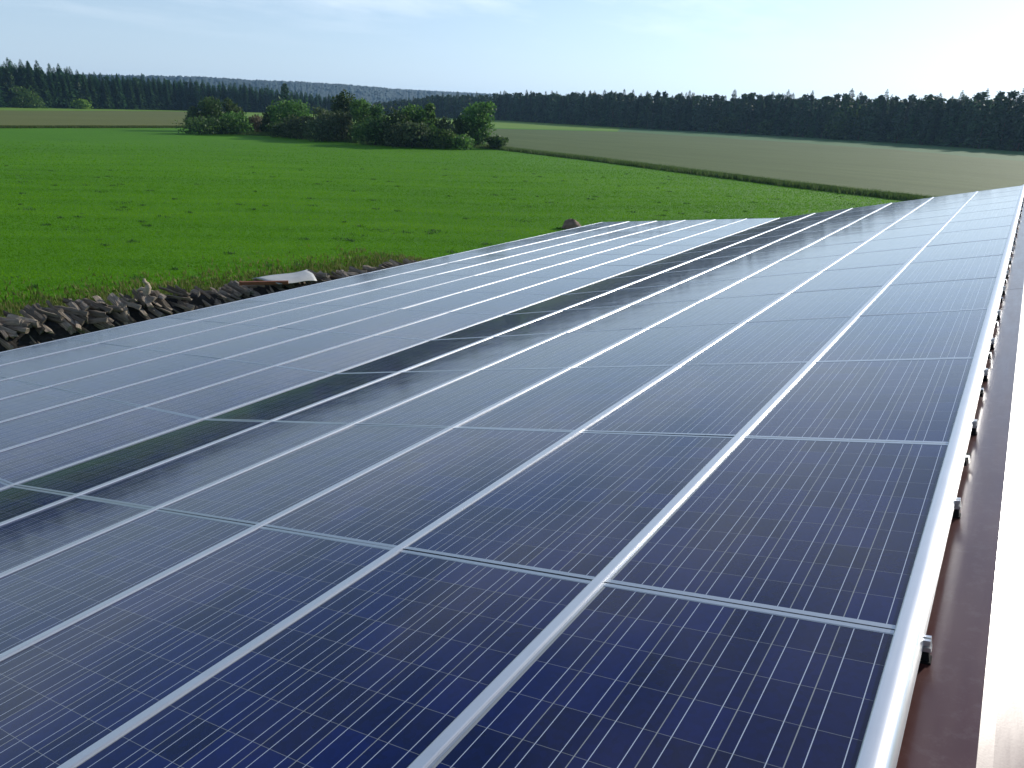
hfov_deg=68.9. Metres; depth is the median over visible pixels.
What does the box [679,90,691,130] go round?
pine tree
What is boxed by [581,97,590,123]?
pine tree
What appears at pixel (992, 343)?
cross rail
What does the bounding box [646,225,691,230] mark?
solar module
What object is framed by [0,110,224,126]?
brown crop field
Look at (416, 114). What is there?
hedge tree
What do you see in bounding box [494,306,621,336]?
solar module
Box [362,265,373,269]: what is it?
split log
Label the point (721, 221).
solar module
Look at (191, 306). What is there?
split log
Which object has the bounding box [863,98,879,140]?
pine tree
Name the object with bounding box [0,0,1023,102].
sky
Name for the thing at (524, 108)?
pine tree
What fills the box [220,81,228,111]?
spruce tree
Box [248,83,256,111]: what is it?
spruce tree
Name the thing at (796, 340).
solar module
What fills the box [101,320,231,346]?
solar module
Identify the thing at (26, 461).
solar module
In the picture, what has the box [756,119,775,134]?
forest edge bush
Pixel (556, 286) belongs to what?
solar module
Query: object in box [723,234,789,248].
solar module
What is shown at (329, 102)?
spruce tree
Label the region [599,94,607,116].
pine tree
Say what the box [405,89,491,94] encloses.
hills behind
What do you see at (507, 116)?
pine tree
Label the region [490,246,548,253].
solar module
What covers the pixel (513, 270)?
solar module
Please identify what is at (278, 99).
spruce tree
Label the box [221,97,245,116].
hedge tree
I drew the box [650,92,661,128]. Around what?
pine tree
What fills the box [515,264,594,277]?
solar module
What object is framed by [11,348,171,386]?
solar module
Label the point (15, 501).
solar module
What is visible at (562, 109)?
pine tree
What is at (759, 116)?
pine tree
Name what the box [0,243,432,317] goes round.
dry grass
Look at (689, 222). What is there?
solar module
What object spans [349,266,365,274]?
split log
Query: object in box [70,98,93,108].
forest edge bush
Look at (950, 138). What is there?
pine tree
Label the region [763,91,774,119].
pine tree
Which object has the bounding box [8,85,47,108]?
forest edge bush
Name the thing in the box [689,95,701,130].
pine tree
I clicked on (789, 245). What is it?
solar module
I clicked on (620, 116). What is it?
pine tree
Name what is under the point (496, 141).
hedge shrub
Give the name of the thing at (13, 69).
forest
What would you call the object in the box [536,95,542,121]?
pine tree
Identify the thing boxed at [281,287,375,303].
solar module
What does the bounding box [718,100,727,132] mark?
pine tree
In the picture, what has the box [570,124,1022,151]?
forest floor
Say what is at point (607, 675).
solar module
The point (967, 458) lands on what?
cable plug
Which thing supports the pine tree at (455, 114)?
on the meadow beyond hedge at (513, 124)
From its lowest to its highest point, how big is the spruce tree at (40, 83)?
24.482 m
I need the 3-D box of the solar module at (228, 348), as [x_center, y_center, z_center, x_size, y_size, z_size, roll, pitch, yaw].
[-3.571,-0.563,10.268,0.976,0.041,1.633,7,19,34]
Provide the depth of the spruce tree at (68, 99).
402.40 m
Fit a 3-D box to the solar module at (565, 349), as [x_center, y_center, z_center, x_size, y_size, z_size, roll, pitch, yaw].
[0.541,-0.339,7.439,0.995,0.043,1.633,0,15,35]
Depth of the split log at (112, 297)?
23.32 m
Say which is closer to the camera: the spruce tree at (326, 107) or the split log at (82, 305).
the split log at (82, 305)
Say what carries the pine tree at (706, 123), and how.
on the forest floor
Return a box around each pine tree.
[388,99,392,113]
[400,99,403,110]
[434,100,438,117]
[438,93,445,117]
[443,96,448,117]
[446,94,451,116]
[451,95,456,113]
[452,97,458,117]
[459,94,466,118]
[466,95,470,115]
[490,93,497,119]
[494,96,499,117]
[495,91,502,119]
[501,93,509,120]
[501,95,506,120]
[505,96,510,120]
[507,97,513,117]
[511,95,518,120]
[511,97,516,120]
[515,96,521,121]
[518,95,524,120]
[519,92,529,121]
[524,91,532,121]
[530,96,535,121]
[532,95,536,120]
[534,92,540,116]
[536,94,545,122]
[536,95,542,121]
[543,95,549,122]
[544,97,549,122]
[547,95,552,122]
[548,92,556,122]
[551,95,559,121]
[553,95,561,123]
[560,94,568,123]
[560,97,566,123]
[565,97,570,123]
[567,92,575,118]
[569,96,576,123]
[575,90,586,124]
[575,95,582,124]
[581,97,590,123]
[587,93,599,122]
[587,97,593,125]
[591,94,600,125]
[596,98,603,123]
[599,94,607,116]
[599,97,608,125]
[601,93,612,126]
[608,92,617,126]
[613,99,622,126]
[617,96,624,126]
[623,95,630,124]
[625,94,637,126]
[629,100,637,124]
[636,91,650,128]
[637,96,644,125]
[643,96,652,128]
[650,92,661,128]
[653,96,663,129]
[662,97,670,128]
[663,98,672,129]
[668,99,677,129]
[676,96,685,129]
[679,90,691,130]
[681,93,694,130]
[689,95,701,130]
[696,95,707,131]
[700,95,713,131]
[707,100,716,131]
[713,100,723,132]
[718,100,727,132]
[726,101,734,131]
[733,101,742,132]
[736,93,747,133]
[740,92,754,133]
[751,98,764,134]
[753,98,763,125]
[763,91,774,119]
[767,96,778,134]
[770,93,784,135]
[777,96,789,135]
[781,98,794,135]
[790,97,803,135]
[790,98,805,136]
[798,101,810,136]
[806,99,820,136]
[807,99,822,137]
[817,96,831,137]
[820,105,834,138]
[822,93,841,138]
[835,94,850,129]
[838,97,852,138]
[842,95,859,139]
[853,104,866,140]
[858,105,871,140]
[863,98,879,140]
[867,89,890,141]
[881,100,895,142]
[886,101,905,142]
[894,105,906,142]
[901,98,922,143]
[901,104,917,139]
[914,103,929,143]
[916,99,934,144]
[921,98,942,145]
[931,96,953,145]
[937,99,959,143]
[938,90,964,146]
[954,98,975,143]
[964,104,981,147]
[971,99,992,147]
[981,95,1010,149]
[983,101,1000,147]
[988,90,1019,149]
[1005,102,1023,150]
[1013,110,1023,150]
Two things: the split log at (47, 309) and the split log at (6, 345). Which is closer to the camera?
the split log at (6, 345)
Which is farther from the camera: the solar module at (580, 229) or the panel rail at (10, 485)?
the solar module at (580, 229)
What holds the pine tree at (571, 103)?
on the forest floor
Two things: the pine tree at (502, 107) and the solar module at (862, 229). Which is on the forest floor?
the pine tree at (502, 107)
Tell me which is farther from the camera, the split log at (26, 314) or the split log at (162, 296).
the split log at (162, 296)
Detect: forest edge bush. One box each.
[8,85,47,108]
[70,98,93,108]
[715,115,742,132]
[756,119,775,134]
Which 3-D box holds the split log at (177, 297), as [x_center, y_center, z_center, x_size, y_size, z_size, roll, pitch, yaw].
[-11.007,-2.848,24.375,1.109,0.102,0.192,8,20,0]
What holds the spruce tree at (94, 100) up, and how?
on the forest floor
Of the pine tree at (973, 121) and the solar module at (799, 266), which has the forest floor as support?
the pine tree at (973, 121)
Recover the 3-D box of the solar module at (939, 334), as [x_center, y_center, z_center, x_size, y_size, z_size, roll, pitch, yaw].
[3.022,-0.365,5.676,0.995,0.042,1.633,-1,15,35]
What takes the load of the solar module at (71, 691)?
attached to the panel rail at (138, 587)
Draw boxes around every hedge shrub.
[172,115,247,134]
[219,110,259,134]
[245,114,262,131]
[258,112,271,132]
[265,120,293,137]
[271,114,314,139]
[300,115,340,141]
[311,110,364,141]
[351,114,387,144]
[383,121,432,147]
[420,123,439,147]
[420,128,457,148]
[445,134,476,149]
[483,135,508,148]
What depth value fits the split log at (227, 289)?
25.54 m
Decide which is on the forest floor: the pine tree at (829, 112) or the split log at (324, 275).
the pine tree at (829, 112)
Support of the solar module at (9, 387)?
attached to the panel rail at (277, 313)
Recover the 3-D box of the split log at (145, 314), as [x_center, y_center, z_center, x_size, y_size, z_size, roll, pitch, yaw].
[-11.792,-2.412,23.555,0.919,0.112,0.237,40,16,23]
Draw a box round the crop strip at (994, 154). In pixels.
[617,128,1023,160]
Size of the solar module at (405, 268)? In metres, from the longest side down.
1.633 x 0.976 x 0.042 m
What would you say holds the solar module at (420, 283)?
attached to the panel rail at (277, 313)
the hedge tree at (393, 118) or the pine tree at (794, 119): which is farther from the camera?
the pine tree at (794, 119)
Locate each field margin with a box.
[0,125,184,127]
[212,131,943,200]
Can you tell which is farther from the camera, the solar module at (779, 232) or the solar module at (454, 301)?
the solar module at (779, 232)
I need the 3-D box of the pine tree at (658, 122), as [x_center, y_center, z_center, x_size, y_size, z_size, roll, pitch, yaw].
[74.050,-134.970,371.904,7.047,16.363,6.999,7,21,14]
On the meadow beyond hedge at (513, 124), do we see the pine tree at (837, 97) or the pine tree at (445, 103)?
the pine tree at (445, 103)
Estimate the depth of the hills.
1778.06 m
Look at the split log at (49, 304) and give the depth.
22.08 m
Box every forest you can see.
[0,57,354,108]
[373,88,1023,150]
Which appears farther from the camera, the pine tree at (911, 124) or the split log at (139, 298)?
the pine tree at (911, 124)
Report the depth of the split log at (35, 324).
21.26 m
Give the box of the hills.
[46,74,492,107]
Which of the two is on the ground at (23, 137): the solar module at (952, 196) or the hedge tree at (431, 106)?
the hedge tree at (431, 106)
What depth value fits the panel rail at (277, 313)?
12.06 m
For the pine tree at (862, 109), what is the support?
on the forest floor
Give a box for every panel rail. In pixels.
[0,203,890,660]
[0,208,851,577]
[0,213,814,525]
[0,218,746,451]
[0,218,777,489]
[0,219,714,422]
[0,220,683,399]
[0,221,628,365]
[0,221,653,380]
[57,197,933,767]
[407,191,977,767]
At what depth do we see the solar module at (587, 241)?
19.84 m
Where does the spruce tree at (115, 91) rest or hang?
on the forest floor
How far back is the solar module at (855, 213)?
19.02 m
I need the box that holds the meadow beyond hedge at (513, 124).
[244,112,619,134]
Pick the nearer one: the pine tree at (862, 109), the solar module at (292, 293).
the solar module at (292, 293)
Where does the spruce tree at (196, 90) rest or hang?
on the forest floor
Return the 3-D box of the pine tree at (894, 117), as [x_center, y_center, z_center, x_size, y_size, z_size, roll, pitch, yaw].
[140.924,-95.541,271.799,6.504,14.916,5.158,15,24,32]
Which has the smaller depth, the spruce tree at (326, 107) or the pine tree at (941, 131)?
the pine tree at (941, 131)
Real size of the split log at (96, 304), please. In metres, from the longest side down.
1.109 x 0.192 x 0.102 m
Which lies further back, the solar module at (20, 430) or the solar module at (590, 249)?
the solar module at (590, 249)
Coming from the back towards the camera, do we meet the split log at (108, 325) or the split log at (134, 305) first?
the split log at (134, 305)
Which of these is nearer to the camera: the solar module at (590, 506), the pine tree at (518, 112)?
the solar module at (590, 506)
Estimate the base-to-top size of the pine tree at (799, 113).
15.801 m
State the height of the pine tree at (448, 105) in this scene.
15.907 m
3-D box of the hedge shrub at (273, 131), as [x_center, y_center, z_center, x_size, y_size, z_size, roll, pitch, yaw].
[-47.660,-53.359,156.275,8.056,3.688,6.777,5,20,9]
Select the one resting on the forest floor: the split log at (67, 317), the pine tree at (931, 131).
the pine tree at (931, 131)
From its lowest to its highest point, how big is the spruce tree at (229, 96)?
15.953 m
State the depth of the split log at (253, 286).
26.11 m
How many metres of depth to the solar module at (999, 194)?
17.25 m
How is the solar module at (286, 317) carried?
attached to the panel rail at (277, 313)
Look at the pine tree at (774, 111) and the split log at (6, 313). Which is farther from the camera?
the pine tree at (774, 111)
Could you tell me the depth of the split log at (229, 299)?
25.28 m
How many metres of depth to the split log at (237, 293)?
25.52 m
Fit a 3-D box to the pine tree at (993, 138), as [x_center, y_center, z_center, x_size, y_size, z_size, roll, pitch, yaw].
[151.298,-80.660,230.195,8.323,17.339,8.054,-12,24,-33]
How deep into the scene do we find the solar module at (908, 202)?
19.71 m
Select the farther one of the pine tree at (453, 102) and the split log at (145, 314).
the pine tree at (453, 102)
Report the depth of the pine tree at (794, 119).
313.56 m
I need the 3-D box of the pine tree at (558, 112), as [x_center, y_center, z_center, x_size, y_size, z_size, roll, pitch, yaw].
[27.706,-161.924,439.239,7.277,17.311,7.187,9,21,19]
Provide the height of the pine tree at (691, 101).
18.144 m
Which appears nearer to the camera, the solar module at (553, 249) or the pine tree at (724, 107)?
the solar module at (553, 249)
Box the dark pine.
[279,83,292,109]
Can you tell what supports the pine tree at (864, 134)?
on the forest floor
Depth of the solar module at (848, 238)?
13.26 m
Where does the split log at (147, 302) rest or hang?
on the split log at (152, 298)
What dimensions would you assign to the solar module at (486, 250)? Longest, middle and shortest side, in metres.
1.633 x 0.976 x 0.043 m
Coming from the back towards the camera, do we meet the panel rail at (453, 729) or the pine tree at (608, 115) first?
the pine tree at (608, 115)
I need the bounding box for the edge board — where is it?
[239,280,288,285]
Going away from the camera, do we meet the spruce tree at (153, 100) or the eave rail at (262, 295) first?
the eave rail at (262, 295)
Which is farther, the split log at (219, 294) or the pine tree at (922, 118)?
the pine tree at (922, 118)
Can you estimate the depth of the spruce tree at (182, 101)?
461.50 m
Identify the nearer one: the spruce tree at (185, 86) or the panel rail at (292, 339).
the panel rail at (292, 339)
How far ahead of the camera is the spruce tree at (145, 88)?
443.89 m
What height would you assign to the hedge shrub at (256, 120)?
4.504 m
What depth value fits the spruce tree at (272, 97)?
490.95 m
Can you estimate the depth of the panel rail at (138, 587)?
4.08 m
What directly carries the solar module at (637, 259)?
attached to the panel rail at (34, 440)
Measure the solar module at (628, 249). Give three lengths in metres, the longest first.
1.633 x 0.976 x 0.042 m
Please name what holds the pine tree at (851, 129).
on the forest floor
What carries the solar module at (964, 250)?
attached to the barn
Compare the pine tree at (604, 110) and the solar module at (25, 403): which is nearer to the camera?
the solar module at (25, 403)
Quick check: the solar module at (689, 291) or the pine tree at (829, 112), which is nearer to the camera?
the solar module at (689, 291)
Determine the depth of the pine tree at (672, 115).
365.35 m
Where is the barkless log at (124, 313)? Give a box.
[120,303,130,324]
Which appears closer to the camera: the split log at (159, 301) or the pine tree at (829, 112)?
the split log at (159, 301)
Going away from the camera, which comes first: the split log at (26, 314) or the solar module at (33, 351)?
the solar module at (33, 351)
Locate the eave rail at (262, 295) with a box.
[0,222,600,352]
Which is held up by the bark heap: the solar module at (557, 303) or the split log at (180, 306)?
the split log at (180, 306)
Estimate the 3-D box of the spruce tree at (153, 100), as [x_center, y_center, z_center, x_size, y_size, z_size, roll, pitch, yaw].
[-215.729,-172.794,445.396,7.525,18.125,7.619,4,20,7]
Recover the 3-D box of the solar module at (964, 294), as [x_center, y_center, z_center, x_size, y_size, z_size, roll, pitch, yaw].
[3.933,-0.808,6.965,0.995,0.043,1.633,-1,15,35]
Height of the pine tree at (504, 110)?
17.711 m
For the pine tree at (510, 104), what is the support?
on the forest floor
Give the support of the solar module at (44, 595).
attached to the panel rail at (48, 554)
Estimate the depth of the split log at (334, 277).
27.80 m
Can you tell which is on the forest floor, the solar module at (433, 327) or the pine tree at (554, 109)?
the pine tree at (554, 109)
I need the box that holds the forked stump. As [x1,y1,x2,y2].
[136,278,150,295]
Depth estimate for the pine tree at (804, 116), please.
310.11 m
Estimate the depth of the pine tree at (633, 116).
383.89 m
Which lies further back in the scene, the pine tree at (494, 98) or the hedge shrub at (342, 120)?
the pine tree at (494, 98)
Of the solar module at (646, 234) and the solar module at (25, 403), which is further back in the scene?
the solar module at (646, 234)
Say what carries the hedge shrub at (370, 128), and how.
on the ground at (23, 137)
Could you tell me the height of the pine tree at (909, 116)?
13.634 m
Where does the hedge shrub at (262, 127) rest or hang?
on the meadow beyond hedge at (513, 124)
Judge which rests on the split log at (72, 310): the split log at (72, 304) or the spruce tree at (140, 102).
the split log at (72, 304)
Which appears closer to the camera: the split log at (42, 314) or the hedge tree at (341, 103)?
the split log at (42, 314)
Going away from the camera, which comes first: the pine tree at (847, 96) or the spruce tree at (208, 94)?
the pine tree at (847, 96)
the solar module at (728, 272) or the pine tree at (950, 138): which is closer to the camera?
the solar module at (728, 272)
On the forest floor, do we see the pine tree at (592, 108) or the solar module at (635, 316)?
the pine tree at (592, 108)
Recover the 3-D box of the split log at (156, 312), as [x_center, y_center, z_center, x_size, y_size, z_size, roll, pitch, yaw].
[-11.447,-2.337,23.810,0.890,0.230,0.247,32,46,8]
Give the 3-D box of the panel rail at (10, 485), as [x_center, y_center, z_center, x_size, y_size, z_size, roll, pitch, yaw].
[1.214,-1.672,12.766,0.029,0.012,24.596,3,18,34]
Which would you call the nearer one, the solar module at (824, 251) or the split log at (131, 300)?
the solar module at (824, 251)
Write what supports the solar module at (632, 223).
attached to the panel rail at (264, 304)
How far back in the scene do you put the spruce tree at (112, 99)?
424.91 m
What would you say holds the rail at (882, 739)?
attached to the barn
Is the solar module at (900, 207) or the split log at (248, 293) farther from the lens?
the split log at (248, 293)
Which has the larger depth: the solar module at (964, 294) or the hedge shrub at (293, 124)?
the hedge shrub at (293, 124)
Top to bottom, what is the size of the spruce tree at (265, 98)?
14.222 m
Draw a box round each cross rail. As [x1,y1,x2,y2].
[920,635,931,664]
[952,497,960,517]
[971,419,977,434]
[983,368,987,380]
[990,338,994,349]
[996,310,1000,319]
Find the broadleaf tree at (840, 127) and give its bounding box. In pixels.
[824,96,866,139]
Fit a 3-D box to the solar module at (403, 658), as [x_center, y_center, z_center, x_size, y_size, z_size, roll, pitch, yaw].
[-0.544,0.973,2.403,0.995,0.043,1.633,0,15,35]
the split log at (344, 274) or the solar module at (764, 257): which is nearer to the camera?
the solar module at (764, 257)
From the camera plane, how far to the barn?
2.43 m
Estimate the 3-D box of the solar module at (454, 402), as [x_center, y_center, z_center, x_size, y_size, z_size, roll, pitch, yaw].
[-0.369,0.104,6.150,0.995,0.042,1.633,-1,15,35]
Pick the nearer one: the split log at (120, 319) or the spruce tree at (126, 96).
the split log at (120, 319)
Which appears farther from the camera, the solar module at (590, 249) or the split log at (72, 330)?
the split log at (72, 330)
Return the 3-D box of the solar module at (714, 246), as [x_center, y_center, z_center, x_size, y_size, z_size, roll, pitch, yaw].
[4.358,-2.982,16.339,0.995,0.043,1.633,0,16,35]
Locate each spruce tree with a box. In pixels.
[0,71,12,107]
[0,86,7,106]
[1,67,16,106]
[6,71,20,107]
[17,59,34,107]
[17,68,28,107]
[25,63,44,107]
[34,60,53,107]
[39,66,55,107]
[47,72,60,107]
[51,67,67,107]
[62,74,73,108]
[65,69,76,108]
[67,66,81,99]
[75,79,85,98]
[81,76,93,108]
[87,74,101,108]
[93,77,104,108]
[99,77,111,108]
[105,81,114,108]
[111,76,122,108]
[114,73,128,108]
[123,81,133,109]
[126,76,138,109]
[133,77,145,109]
[139,82,148,109]
[143,81,152,109]
[145,79,157,109]
[151,79,162,109]
[157,81,167,109]
[163,79,173,109]
[167,81,177,109]
[173,83,181,110]
[177,82,187,110]
[181,81,192,110]
[187,79,198,110]
[192,81,201,110]
[199,84,206,110]
[206,84,212,100]
[213,85,219,111]
[217,89,221,107]
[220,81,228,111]
[226,86,235,103]
[232,87,239,107]
[238,89,244,108]
[240,82,251,111]
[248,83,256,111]
[253,88,261,112]
[258,89,265,112]
[263,91,270,111]
[268,88,275,105]
[276,92,280,107]
[308,96,314,113]
[314,95,319,113]
[324,96,329,111]
[326,94,331,110]
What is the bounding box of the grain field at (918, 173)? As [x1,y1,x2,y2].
[485,129,1023,196]
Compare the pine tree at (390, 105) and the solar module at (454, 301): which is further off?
the pine tree at (390, 105)
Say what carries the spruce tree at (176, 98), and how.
on the forest floor
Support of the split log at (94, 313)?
on the bark heap
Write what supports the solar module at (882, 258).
attached to the panel rail at (175, 695)
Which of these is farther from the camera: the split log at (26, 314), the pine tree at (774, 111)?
the pine tree at (774, 111)
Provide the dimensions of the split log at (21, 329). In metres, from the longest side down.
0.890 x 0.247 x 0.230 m
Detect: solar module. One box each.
[0,339,95,364]
[0,343,133,377]
[0,379,44,397]
[0,387,88,420]
[0,397,140,449]
[0,407,199,483]
[0,481,9,487]
[0,486,71,522]
[0,496,150,572]
[0,509,253,653]
[0,527,392,767]
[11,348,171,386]
[14,419,265,494]
[50,353,217,395]
[66,317,193,342]
[74,550,590,767]
[79,421,346,507]
[94,359,271,405]
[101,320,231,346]
[138,324,271,352]
[147,366,329,418]
[159,424,446,524]
[166,300,272,319]
[180,327,316,358]
[199,302,310,322]
[206,372,394,420]
[226,331,368,365]
[236,304,352,326]
[246,285,337,301]
[263,427,571,547]
[274,370,472,423]
[278,336,424,372]
[279,306,394,330]
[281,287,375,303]
[313,273,394,286]
[319,288,415,305]
[326,309,443,334]
[335,337,486,373]
[347,274,429,287]
[356,368,563,426]
[357,290,458,308]
[371,263,442,273]
[374,312,496,339]
[384,275,467,289]
[403,263,474,274]
[403,291,503,311]
[403,333,558,371]
[403,432,732,580]
[417,254,482,262]
[421,276,507,290]
[427,583,893,767]
[431,311,554,339]
[437,264,513,275]
[450,254,515,263]
[451,293,554,314]
[457,365,673,430]
[458,246,517,253]
[466,277,552,292]
[475,264,553,276]
[480,328,642,369]
[483,254,551,263]
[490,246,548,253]
[494,239,547,245]
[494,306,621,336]
[503,290,609,314]
[511,278,600,294]
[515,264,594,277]
[521,254,589,263]
[523,245,585,253]
[525,238,581,245]
[527,232,578,238]
[554,227,600,232]
[555,232,606,238]
[556,238,612,245]
[558,245,621,253]
[558,254,629,264]
[559,265,637,278]
[560,274,651,294]
[564,285,670,309]
[569,299,699,331]
[572,323,737,367]
[581,362,806,436]
[583,221,626,226]
[585,226,630,231]
[588,231,639,237]
[593,238,645,244]
[596,245,658,253]
[601,254,671,265]
[605,437,947,629]
[606,261,686,278]
[612,221,651,225]
[613,225,662,231]
[616,268,709,289]
[620,231,670,237]
[628,237,684,244]
[631,278,740,304]
[636,245,698,254]
[638,220,681,225]
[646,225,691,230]
[646,250,715,264]
[649,293,783,327]
[652,230,706,237]
[661,255,740,272]
[664,237,721,244]
[669,219,712,224]
[677,224,726,230]
[678,240,741,253]
[679,262,772,283]
[682,316,851,364]
[690,230,741,236]
[695,244,765,259]
[698,219,742,224]
[704,232,762,244]
[706,271,817,298]
[713,223,761,229]
[718,248,799,266]
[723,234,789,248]
[727,225,780,236]
[732,218,776,223]
[744,358,972,443]
[746,219,796,229]
[746,286,881,321]
[747,226,807,239]
[747,255,842,277]
[748,237,821,253]
[767,213,812,222]
[770,220,821,230]
[774,228,839,242]
[780,242,862,260]
[789,214,835,223]
[790,264,903,292]
[794,220,855,233]
[804,209,847,217]
[806,231,878,247]
[813,214,866,225]
[815,309,986,361]
[823,247,920,270]
[827,222,892,236]
[829,208,878,218]
[843,203,888,212]
[844,214,904,227]
[849,234,932,253]
[859,277,995,315]
[860,208,914,219]
[869,223,943,240]
[874,202,923,212]
[883,198,929,207]
[885,215,951,229]
[889,255,1001,284]
[899,207,959,220]
[910,201,965,213]
[910,238,1006,262]
[918,196,970,207]
[926,225,1010,245]
[928,192,974,201]
[939,215,1013,232]
[948,207,1015,222]
[957,200,1017,213]
[963,194,1019,206]
[969,190,1020,200]
[974,185,1021,195]
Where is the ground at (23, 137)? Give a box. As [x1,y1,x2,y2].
[0,110,906,316]
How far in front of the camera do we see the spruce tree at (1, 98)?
373.36 m
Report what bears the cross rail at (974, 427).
attached to the barn
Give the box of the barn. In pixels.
[896,203,1023,767]
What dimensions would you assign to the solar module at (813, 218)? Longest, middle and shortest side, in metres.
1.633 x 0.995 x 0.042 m
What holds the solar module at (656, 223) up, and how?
attached to the panel rail at (277, 313)
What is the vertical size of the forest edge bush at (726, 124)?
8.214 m
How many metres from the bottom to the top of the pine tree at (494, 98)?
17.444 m
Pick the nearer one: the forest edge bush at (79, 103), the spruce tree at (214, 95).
the forest edge bush at (79, 103)
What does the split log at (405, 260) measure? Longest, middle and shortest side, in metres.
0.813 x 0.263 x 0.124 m
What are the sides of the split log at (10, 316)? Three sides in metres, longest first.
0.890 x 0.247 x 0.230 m
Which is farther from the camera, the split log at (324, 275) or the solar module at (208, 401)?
the split log at (324, 275)
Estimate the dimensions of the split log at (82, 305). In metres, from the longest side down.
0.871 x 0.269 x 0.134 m
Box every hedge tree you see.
[184,105,201,128]
[197,95,225,126]
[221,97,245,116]
[265,102,277,123]
[266,92,313,124]
[312,106,329,116]
[330,89,354,131]
[347,97,371,140]
[367,103,413,145]
[368,103,387,140]
[394,102,436,146]
[422,100,435,124]
[434,116,459,143]
[452,115,469,135]
[458,101,496,145]
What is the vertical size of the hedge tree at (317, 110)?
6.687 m
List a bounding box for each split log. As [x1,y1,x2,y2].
[0,317,23,325]
[0,318,21,324]
[0,325,16,338]
[0,329,8,339]
[0,338,13,349]
[3,310,18,316]
[6,314,37,320]
[6,325,29,333]
[7,322,31,327]
[19,309,35,319]
[22,319,40,327]
[23,304,45,323]
[31,304,46,318]
[34,323,44,334]
[35,308,63,318]
[42,307,63,314]
[42,323,53,333]
[46,300,62,320]
[46,316,64,322]
[49,311,71,330]
[54,306,88,317]
[60,312,75,325]
[61,315,75,333]
[62,298,99,310]
[64,317,90,333]
[65,298,80,315]
[66,313,84,325]
[75,299,89,310]
[75,320,81,330]
[77,314,88,323]
[82,298,112,311]
[86,309,105,317]
[88,317,107,323]
[90,309,114,328]
[91,304,113,322]
[92,295,112,313]
[94,323,105,329]
[107,292,127,310]
[107,297,141,309]
[108,305,121,311]
[110,313,132,323]
[112,312,129,320]
[123,299,137,301]
[124,294,142,313]
[132,288,145,307]
[133,294,157,301]
[135,301,148,316]
[137,291,152,307]
[139,313,150,319]
[141,294,162,307]
[145,305,165,317]
[151,290,166,299]
[153,290,171,307]
[153,305,172,314]
[155,298,172,311]
[158,286,189,297]
[165,295,192,299]
[166,300,192,310]
[167,284,189,297]
[177,301,194,310]
[190,289,199,296]
[194,286,209,298]
[195,294,211,306]
[209,290,235,302]
[210,287,226,298]
[217,289,238,297]
[221,286,243,298]
[224,284,241,296]
[226,293,242,300]
[228,283,250,296]
[229,280,249,293]
[244,285,257,287]
[263,280,282,288]
[284,283,294,288]
[308,269,330,280]
[317,273,329,277]
[330,275,341,278]
[336,270,358,275]
[339,270,348,276]
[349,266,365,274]
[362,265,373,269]
[384,262,396,266]
[389,259,399,265]
[402,258,411,263]
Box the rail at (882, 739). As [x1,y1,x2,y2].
[855,185,1023,767]
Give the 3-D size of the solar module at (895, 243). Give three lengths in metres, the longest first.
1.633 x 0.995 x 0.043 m
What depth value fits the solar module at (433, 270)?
16.50 m
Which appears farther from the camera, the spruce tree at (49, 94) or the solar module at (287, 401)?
the spruce tree at (49, 94)
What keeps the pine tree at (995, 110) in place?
on the forest floor
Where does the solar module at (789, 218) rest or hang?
attached to the barn
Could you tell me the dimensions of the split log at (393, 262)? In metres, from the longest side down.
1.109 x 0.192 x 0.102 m
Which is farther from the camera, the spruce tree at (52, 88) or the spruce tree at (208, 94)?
the spruce tree at (208, 94)
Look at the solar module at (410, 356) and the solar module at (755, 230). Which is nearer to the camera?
the solar module at (410, 356)
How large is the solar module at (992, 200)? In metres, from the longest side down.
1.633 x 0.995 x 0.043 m
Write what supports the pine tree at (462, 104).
on the meadow beyond hedge at (513, 124)
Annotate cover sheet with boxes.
[252,270,316,283]
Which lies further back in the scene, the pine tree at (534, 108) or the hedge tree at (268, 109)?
the pine tree at (534, 108)
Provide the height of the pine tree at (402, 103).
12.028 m
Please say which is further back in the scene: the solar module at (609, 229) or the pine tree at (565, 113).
the pine tree at (565, 113)
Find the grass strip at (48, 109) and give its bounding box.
[0,107,435,117]
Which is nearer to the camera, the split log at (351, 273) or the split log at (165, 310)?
the split log at (165, 310)
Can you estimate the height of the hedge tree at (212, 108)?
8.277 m
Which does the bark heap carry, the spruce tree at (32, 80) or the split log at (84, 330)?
the split log at (84, 330)
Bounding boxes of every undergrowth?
[2,100,322,111]
[383,109,1023,151]
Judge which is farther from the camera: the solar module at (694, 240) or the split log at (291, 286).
the split log at (291, 286)
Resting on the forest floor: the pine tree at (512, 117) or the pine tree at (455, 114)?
the pine tree at (512, 117)
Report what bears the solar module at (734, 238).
attached to the barn
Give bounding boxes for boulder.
[561,218,580,228]
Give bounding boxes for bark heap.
[0,276,349,351]
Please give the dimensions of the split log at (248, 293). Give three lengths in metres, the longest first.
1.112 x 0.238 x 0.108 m
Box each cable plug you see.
[964,453,970,465]
[979,385,983,396]
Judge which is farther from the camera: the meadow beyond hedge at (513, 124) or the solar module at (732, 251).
the meadow beyond hedge at (513, 124)
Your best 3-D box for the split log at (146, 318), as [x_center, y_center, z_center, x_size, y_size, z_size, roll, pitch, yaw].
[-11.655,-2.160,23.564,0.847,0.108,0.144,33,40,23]
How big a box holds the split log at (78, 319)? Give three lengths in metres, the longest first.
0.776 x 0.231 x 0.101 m
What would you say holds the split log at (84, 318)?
on the bark heap
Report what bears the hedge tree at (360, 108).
on the ground at (23, 137)

